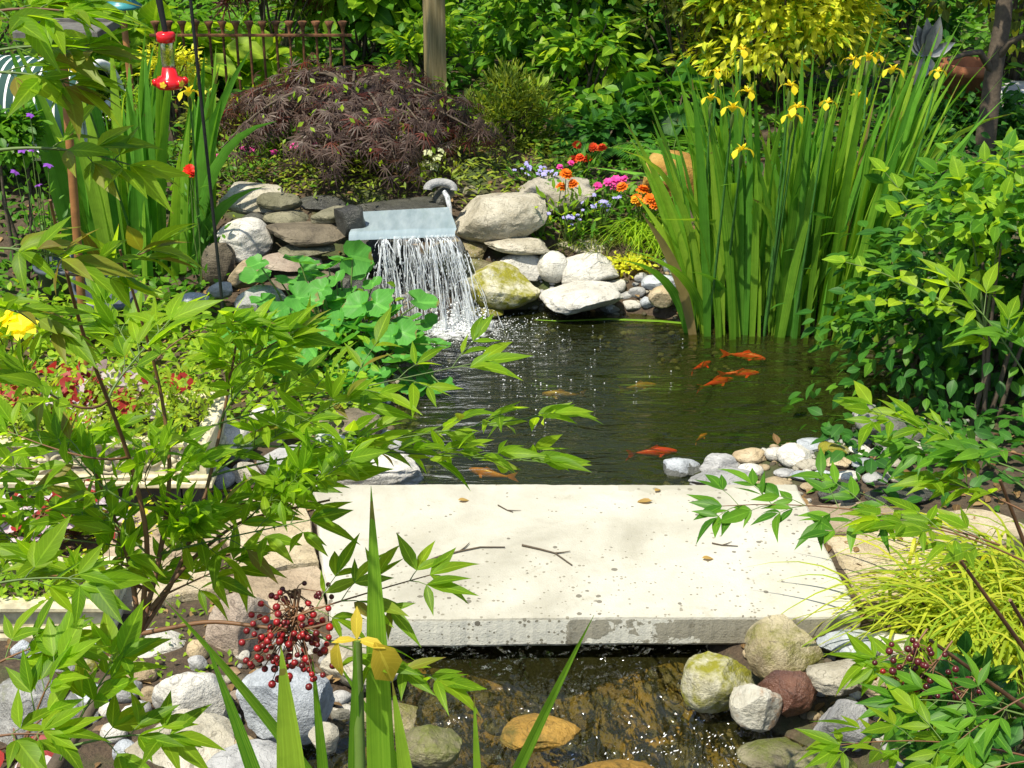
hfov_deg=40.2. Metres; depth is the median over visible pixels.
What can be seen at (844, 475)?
pebble
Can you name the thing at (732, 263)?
iris clump
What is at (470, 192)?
rock
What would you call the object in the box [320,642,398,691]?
boulder
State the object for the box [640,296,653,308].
pebble
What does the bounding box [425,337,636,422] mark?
bubbles
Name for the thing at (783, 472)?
pebble
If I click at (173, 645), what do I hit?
rock
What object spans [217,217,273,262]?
boulder
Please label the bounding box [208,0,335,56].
maple
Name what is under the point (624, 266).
creeping jenny
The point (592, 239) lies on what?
grass tuft
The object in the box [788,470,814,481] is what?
pebble
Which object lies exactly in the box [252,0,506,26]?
tall shrub
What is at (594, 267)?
boulder
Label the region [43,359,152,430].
caladium
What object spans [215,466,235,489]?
rock
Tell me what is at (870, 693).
rock
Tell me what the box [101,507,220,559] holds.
flagstone
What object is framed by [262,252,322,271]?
flat stone
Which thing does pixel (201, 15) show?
shrubs
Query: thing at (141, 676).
rock
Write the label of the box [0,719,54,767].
begonia
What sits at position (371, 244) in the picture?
rock
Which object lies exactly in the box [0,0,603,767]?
nandina
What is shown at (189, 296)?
rock
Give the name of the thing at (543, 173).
phlox
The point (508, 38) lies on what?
broadleaf shrub
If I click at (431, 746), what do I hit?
rock
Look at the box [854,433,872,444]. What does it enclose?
pebble
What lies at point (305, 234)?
flat stone
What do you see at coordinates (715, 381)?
goldfish
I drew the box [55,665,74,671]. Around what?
rock
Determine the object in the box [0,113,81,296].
verbena
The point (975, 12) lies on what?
tall shrub
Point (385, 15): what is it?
light shrub
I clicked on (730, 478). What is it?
rock
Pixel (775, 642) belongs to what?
boulder
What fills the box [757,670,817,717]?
rock
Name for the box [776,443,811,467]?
rock
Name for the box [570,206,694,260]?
grass tuft
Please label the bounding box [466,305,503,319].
rock
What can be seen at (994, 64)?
thin tree
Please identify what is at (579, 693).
stream water
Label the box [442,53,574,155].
golden conifer
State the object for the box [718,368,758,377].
goldfish
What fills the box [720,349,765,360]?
goldfish
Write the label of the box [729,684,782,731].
rock
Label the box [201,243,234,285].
boulder
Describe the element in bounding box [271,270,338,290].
flat stone
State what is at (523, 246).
flat stone
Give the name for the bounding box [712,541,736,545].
twig
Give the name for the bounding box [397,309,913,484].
pond water
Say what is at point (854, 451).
pebble
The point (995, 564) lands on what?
golden grass
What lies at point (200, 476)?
stone trough
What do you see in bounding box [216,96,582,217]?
groundcover
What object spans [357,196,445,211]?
rock
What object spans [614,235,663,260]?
grass tuft
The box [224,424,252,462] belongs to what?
rock
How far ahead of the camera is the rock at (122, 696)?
3.33 m
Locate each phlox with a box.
[490,159,546,185]
[512,165,583,184]
[531,206,581,239]
[541,207,608,249]
[573,193,640,236]
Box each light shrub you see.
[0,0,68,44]
[267,0,458,71]
[371,9,473,85]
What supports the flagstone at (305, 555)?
on the ground at (534, 676)
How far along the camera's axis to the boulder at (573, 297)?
5.90 m
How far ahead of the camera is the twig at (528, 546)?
3.92 m
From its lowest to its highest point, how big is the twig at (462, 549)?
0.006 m
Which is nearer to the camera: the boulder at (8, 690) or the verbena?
the boulder at (8, 690)
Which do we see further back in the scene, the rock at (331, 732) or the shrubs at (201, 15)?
the shrubs at (201, 15)
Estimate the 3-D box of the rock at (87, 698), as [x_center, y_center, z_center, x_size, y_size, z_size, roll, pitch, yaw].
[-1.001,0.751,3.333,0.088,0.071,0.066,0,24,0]
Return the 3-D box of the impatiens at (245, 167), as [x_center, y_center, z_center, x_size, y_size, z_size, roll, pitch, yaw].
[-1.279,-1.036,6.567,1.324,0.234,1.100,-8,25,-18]
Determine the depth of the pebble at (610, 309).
6.04 m
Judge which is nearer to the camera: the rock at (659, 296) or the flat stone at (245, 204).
the rock at (659, 296)
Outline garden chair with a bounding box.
[0,55,126,160]
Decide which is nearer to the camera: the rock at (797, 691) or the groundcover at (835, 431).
the rock at (797, 691)
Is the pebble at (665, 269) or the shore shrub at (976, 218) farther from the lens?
the pebble at (665, 269)
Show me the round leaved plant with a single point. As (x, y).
(358, 263)
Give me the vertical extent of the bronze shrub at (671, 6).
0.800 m
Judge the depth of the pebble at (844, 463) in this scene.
4.47 m
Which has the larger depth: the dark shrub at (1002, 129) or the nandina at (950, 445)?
the dark shrub at (1002, 129)
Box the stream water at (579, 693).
[313,644,800,767]
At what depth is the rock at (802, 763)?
2.98 m
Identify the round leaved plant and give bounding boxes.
[221,240,454,396]
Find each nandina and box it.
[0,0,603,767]
[687,257,1023,767]
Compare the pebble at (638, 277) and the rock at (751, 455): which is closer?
the rock at (751, 455)
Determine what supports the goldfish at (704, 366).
in the pond water at (718, 343)
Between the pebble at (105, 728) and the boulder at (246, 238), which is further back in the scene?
the boulder at (246, 238)
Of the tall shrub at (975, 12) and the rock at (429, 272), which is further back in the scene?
the tall shrub at (975, 12)
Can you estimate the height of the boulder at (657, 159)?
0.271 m
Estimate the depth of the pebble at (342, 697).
3.48 m
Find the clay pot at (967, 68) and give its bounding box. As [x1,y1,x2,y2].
[937,56,984,116]
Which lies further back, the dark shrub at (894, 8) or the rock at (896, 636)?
the dark shrub at (894, 8)
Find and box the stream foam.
[569,719,735,765]
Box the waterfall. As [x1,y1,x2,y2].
[349,207,580,371]
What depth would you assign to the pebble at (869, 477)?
4.36 m
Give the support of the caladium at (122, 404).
in the stone trough at (200, 476)
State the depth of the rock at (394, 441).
4.74 m
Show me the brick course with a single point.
(198, 495)
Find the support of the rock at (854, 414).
on the ground at (534, 676)
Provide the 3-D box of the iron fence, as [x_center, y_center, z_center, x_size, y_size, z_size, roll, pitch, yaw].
[-1.367,-1.614,7.440,1.058,0.618,0.053,0,24,0]
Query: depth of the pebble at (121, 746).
3.17 m
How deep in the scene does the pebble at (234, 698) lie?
3.37 m
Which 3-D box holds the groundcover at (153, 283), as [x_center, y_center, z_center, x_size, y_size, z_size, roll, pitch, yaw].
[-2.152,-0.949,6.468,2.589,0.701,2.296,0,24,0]
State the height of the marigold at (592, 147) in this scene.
0.201 m
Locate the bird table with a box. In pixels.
[12,18,119,364]
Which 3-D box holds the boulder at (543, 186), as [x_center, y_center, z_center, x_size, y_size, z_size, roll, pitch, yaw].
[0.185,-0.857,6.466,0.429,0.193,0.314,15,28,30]
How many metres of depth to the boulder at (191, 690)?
3.25 m
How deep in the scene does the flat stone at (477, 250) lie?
6.15 m
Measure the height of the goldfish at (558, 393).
0.046 m
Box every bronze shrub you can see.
[624,0,741,101]
[918,0,1023,80]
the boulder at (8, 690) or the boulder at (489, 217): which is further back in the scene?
the boulder at (489, 217)
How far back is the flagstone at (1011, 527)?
4.10 m
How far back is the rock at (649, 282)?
6.05 m
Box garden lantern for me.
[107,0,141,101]
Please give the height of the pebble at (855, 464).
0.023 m
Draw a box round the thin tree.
[876,0,1023,153]
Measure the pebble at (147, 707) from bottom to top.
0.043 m
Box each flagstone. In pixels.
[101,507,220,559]
[122,554,228,613]
[219,498,318,570]
[230,566,327,626]
[808,501,901,534]
[826,531,949,603]
[925,509,1023,551]
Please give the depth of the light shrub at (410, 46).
7.74 m
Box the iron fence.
[149,20,351,130]
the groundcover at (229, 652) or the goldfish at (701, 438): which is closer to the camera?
the groundcover at (229, 652)
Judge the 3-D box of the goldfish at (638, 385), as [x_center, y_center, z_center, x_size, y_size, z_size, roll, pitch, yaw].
[0.498,0.010,5.590,0.166,0.043,0.047,-14,27,-28]
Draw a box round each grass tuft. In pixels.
[545,226,643,258]
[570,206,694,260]
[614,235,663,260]
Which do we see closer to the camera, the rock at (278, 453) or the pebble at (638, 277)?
the rock at (278, 453)
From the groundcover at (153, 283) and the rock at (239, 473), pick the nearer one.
the rock at (239, 473)
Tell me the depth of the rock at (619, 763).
3.03 m
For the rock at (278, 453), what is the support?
on the ground at (534, 676)
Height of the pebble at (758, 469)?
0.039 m
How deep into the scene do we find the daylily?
4.64 m
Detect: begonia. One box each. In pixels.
[0,481,75,542]
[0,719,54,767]
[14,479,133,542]
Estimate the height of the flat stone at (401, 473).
0.085 m
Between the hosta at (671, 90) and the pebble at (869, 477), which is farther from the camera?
the hosta at (671, 90)
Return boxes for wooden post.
[422,0,446,95]
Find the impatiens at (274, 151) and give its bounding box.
[166,138,446,201]
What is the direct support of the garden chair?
on the ground at (534, 676)
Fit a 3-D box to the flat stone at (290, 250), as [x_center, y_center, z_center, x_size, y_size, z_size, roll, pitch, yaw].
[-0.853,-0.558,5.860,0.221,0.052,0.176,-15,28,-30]
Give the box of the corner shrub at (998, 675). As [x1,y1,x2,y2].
[863,630,1023,767]
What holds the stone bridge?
on the ground at (534, 676)
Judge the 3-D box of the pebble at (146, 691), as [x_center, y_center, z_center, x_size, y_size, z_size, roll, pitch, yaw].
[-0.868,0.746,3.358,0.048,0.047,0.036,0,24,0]
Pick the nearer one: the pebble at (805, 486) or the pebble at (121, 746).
the pebble at (121, 746)
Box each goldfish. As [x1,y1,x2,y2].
[469,467,518,481]
[542,389,586,398]
[618,380,655,394]
[626,445,676,459]
[692,361,710,372]
[695,433,707,444]
[697,376,733,392]
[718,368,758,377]
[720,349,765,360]
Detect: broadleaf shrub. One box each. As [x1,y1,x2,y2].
[445,0,686,100]
[520,8,661,124]
[537,0,752,85]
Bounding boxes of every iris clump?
[2,23,275,280]
[165,488,593,767]
[592,15,1023,352]
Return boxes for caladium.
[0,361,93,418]
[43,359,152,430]
[78,372,198,427]
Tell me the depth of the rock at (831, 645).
3.53 m
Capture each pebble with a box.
[10,640,30,658]
[98,702,108,717]
[100,723,127,743]
[112,739,133,758]
[130,700,151,711]
[139,686,153,703]
[186,639,208,658]
[188,655,207,671]
[230,690,239,706]
[330,704,350,724]
[333,690,350,705]
[600,305,619,313]
[608,279,625,292]
[621,291,631,298]
[623,300,640,310]
[628,287,645,297]
[634,272,647,282]
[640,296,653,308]
[662,259,670,272]
[738,463,763,475]
[758,476,792,484]
[773,468,793,477]
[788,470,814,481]
[795,459,816,470]
[800,482,813,490]
[826,457,851,468]
[839,470,859,480]
[848,444,870,454]
[851,458,878,467]
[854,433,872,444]
[862,472,887,485]
[885,472,898,482]
[887,457,900,466]
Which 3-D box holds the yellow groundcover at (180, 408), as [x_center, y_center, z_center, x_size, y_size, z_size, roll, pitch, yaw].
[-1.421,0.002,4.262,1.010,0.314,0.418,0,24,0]
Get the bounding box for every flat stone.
[217,181,283,214]
[256,192,302,210]
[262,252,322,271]
[266,221,345,246]
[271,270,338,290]
[278,244,335,256]
[311,206,343,223]
[315,451,423,484]
[428,237,487,259]
[438,258,490,276]
[484,237,548,254]
[557,238,604,253]
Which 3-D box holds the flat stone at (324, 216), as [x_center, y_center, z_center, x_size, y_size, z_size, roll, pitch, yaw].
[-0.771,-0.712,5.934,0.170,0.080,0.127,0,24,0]
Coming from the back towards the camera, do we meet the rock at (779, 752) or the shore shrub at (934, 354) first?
the shore shrub at (934, 354)
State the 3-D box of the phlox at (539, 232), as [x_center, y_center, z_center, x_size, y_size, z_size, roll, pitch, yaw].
[0.145,-0.716,6.260,0.344,0.182,0.306,0,24,0]
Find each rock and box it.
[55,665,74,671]
[74,683,109,702]
[83,659,98,672]
[110,680,142,703]
[126,661,157,682]
[138,629,186,657]
[181,292,208,301]
[206,282,232,298]
[206,739,276,767]
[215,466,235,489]
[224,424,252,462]
[227,259,258,287]
[232,462,260,483]
[234,285,285,312]
[242,212,266,223]
[250,404,285,445]
[256,445,309,473]
[262,210,308,223]
[274,625,324,654]
[301,195,345,211]
[308,722,338,754]
[312,408,381,437]
[315,434,356,446]
[318,255,348,273]
[333,274,390,300]
[334,204,365,237]
[344,240,419,275]
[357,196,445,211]
[364,698,417,737]
[381,429,409,454]
[384,262,434,286]
[405,724,461,767]
[459,185,481,194]
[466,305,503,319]
[500,254,539,280]
[500,713,580,751]
[537,251,567,282]
[577,759,653,767]
[641,274,675,289]
[648,285,672,307]
[663,458,700,483]
[680,651,751,713]
[688,467,756,484]
[699,453,738,471]
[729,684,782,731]
[732,447,766,463]
[736,737,806,767]
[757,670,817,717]
[764,447,779,461]
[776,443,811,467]
[788,750,857,767]
[797,438,819,451]
[806,659,860,696]
[813,699,868,742]
[816,629,876,658]
[817,479,863,503]
[818,441,849,454]
[852,404,875,428]
[858,660,903,697]
[865,485,932,505]
[866,631,917,660]
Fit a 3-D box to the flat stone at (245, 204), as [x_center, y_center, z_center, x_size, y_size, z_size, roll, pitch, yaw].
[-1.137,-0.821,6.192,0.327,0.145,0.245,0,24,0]
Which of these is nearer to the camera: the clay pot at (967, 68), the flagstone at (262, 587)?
the flagstone at (262, 587)
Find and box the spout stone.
[423,178,457,213]
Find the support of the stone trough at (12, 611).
on the ground at (534, 676)
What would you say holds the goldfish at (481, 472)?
in the pond water at (718, 343)
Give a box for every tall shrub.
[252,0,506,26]
[605,1,686,16]
[912,0,1019,22]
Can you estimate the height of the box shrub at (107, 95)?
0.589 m
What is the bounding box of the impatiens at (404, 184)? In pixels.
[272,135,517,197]
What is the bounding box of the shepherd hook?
[189,0,223,308]
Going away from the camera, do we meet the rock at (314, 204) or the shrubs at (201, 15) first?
the rock at (314, 204)
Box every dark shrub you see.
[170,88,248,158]
[545,91,656,154]
[858,81,1023,160]
[865,0,974,48]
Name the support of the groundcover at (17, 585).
in the stone trough at (12, 611)
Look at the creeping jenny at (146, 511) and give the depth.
4.08 m
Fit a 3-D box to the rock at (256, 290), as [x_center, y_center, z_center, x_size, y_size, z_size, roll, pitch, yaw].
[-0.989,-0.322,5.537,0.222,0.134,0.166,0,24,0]
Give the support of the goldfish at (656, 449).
in the pond water at (718, 343)
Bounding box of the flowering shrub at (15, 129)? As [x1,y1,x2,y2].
[0,102,53,289]
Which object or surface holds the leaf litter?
on the ground at (534, 676)
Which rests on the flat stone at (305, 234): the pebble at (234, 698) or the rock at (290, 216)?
the rock at (290, 216)
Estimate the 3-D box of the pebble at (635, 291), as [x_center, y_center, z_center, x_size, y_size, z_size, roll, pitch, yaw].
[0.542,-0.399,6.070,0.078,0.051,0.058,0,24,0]
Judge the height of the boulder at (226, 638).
0.283 m
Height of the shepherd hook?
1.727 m
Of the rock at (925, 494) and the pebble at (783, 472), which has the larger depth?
the pebble at (783, 472)
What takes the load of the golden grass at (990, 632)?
on the ground at (534, 676)
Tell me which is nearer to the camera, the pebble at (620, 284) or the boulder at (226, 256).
the boulder at (226, 256)
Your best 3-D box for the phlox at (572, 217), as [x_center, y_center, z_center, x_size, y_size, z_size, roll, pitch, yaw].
[0.268,-0.702,6.227,0.276,0.222,0.338,-5,24,-10]
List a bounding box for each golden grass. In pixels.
[744,507,1023,751]
[814,493,1023,681]
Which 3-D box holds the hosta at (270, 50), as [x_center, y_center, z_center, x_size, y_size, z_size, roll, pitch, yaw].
[-1.534,-1.893,8.234,1.108,0.692,1.035,0,24,0]
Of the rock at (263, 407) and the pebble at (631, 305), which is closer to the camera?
the rock at (263, 407)
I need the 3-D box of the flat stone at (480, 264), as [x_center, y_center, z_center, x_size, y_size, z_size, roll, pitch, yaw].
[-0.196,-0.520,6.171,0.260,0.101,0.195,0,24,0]
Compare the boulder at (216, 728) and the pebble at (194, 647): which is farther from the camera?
the pebble at (194, 647)
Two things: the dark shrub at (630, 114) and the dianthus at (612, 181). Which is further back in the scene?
the dark shrub at (630, 114)
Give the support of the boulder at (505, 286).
on the ground at (534, 676)
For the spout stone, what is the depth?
6.14 m
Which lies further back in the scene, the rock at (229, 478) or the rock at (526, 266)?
the rock at (526, 266)
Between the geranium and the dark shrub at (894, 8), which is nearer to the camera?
the geranium
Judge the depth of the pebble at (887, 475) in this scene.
4.38 m
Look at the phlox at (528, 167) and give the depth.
6.56 m
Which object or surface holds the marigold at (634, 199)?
on the ground at (534, 676)
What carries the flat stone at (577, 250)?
on the ground at (534, 676)
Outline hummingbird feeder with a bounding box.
[151,0,188,90]
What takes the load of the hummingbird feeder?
hanging from the shepherd hook
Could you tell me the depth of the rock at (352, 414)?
4.72 m
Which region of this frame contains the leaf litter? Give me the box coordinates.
[0,85,1023,767]
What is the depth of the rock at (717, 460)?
4.53 m
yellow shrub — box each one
[134,39,207,146]
[662,0,915,105]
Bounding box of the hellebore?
[390,148,475,197]
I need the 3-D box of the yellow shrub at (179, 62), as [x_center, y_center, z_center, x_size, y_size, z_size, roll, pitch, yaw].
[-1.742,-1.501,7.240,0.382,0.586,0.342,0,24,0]
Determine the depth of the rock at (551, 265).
6.05 m
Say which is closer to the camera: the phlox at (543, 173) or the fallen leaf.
the fallen leaf
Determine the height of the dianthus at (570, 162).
0.162 m
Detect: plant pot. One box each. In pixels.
[32,254,74,307]
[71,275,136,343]
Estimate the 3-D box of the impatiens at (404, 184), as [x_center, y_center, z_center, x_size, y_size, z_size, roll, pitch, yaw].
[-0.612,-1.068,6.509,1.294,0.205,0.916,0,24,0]
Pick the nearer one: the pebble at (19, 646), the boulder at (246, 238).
the pebble at (19, 646)
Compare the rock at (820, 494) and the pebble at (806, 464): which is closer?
the rock at (820, 494)
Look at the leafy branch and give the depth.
4.59 m
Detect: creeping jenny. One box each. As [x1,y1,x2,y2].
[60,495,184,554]
[603,250,658,277]
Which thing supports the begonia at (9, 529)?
on the ground at (534, 676)
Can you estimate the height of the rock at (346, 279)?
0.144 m
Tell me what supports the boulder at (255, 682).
on the ground at (534, 676)
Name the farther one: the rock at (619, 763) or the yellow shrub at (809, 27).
the yellow shrub at (809, 27)
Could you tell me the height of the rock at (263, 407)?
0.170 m
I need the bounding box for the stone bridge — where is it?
[313,484,859,646]
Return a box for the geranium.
[171,164,230,286]
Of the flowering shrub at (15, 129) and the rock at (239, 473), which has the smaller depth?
the rock at (239, 473)
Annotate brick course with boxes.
[0,482,215,506]
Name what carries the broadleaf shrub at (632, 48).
on the ground at (534, 676)
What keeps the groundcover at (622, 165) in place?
on the ground at (534, 676)
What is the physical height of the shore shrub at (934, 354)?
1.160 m
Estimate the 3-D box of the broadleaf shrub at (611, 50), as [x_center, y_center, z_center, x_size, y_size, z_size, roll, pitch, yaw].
[0.426,-1.716,7.614,0.819,0.638,0.576,0,24,0]
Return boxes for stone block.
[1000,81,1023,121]
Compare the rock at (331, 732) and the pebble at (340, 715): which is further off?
the pebble at (340, 715)
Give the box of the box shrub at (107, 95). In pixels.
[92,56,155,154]
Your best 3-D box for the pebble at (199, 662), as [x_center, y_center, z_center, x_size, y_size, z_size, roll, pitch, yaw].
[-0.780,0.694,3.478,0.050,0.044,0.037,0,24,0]
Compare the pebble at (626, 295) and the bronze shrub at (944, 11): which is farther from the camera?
the bronze shrub at (944, 11)
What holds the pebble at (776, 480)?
on the ground at (534, 676)
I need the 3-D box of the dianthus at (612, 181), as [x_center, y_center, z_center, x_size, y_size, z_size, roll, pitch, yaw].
[0.447,-0.872,6.412,0.346,0.185,0.323,-11,26,-23]
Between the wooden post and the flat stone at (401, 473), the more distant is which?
the wooden post
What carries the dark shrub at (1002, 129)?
on the ground at (534, 676)
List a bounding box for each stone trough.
[0,392,230,488]
[0,556,126,641]
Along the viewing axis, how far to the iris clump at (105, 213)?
5.90 m
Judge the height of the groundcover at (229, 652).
0.115 m
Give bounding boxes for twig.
[431,543,504,558]
[522,544,571,564]
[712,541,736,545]
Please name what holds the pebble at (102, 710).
on the ground at (534, 676)
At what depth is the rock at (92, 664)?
3.46 m
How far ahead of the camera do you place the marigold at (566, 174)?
6.19 m
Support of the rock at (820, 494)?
on the ground at (534, 676)
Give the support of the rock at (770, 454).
on the ground at (534, 676)
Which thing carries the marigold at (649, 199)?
on the ground at (534, 676)
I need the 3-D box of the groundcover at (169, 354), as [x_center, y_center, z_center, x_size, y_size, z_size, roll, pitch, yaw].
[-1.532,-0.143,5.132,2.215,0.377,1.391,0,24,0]
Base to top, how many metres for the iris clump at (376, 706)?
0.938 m
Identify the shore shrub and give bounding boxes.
[771,146,1023,429]
[904,129,1023,421]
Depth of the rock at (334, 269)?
5.87 m
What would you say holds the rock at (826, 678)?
on the ground at (534, 676)
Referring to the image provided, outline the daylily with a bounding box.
[0,290,94,388]
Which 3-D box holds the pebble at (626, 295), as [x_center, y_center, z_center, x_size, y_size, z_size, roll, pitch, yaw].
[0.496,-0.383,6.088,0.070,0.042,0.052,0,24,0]
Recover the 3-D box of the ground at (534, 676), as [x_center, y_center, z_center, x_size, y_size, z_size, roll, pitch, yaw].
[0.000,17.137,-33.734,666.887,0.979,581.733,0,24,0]
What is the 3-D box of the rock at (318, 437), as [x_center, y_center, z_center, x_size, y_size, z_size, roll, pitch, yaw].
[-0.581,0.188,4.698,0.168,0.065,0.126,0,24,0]
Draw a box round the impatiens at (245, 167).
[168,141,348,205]
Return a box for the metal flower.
[908,17,954,111]
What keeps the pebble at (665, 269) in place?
on the ground at (534, 676)
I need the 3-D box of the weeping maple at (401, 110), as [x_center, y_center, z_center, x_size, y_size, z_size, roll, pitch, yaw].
[-0.713,-1.277,6.672,1.620,0.584,1.274,0,24,0]
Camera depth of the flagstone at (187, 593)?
3.78 m
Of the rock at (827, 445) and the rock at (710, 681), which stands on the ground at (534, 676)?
the rock at (827, 445)
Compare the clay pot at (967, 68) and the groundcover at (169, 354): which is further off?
the clay pot at (967, 68)
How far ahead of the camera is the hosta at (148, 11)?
7.83 m
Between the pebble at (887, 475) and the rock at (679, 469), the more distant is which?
the rock at (679, 469)
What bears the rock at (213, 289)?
on the ground at (534, 676)
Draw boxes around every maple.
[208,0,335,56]
[216,50,531,194]
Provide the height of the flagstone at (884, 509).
0.049 m
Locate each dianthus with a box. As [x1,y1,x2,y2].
[538,157,600,183]
[583,174,636,213]
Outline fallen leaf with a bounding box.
[638,498,651,501]
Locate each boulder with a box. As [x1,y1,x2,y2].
[0,676,98,744]
[124,709,234,767]
[152,672,227,716]
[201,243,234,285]
[205,593,270,655]
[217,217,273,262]
[235,664,334,744]
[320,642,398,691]
[455,192,546,242]
[461,261,540,309]
[515,175,594,214]
[539,280,623,314]
[562,252,618,283]
[640,150,693,205]
[744,614,823,679]
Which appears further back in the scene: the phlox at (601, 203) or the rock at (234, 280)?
the phlox at (601, 203)
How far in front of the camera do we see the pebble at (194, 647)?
3.50 m
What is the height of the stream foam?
0.002 m
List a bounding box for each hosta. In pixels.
[72,0,268,101]
[171,2,335,106]
[612,55,734,149]
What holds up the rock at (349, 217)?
on the flat stone at (305, 234)
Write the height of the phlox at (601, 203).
0.210 m
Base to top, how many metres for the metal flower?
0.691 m
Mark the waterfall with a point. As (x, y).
(427, 224)
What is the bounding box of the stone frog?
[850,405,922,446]
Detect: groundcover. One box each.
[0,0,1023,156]
[0,96,320,324]
[0,267,403,447]
[0,343,221,450]
[0,551,101,602]
[4,499,270,697]
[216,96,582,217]
[530,116,694,245]
[730,118,1023,511]
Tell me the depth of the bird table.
4.97 m
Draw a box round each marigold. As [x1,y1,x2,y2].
[535,168,613,246]
[537,140,620,177]
[591,182,671,227]
[595,194,660,245]
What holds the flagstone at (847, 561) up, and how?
on the ground at (534, 676)
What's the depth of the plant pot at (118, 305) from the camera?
5.40 m
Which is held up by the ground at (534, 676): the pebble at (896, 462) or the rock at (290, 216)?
the pebble at (896, 462)
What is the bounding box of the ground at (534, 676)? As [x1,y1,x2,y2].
[0,0,1023,767]

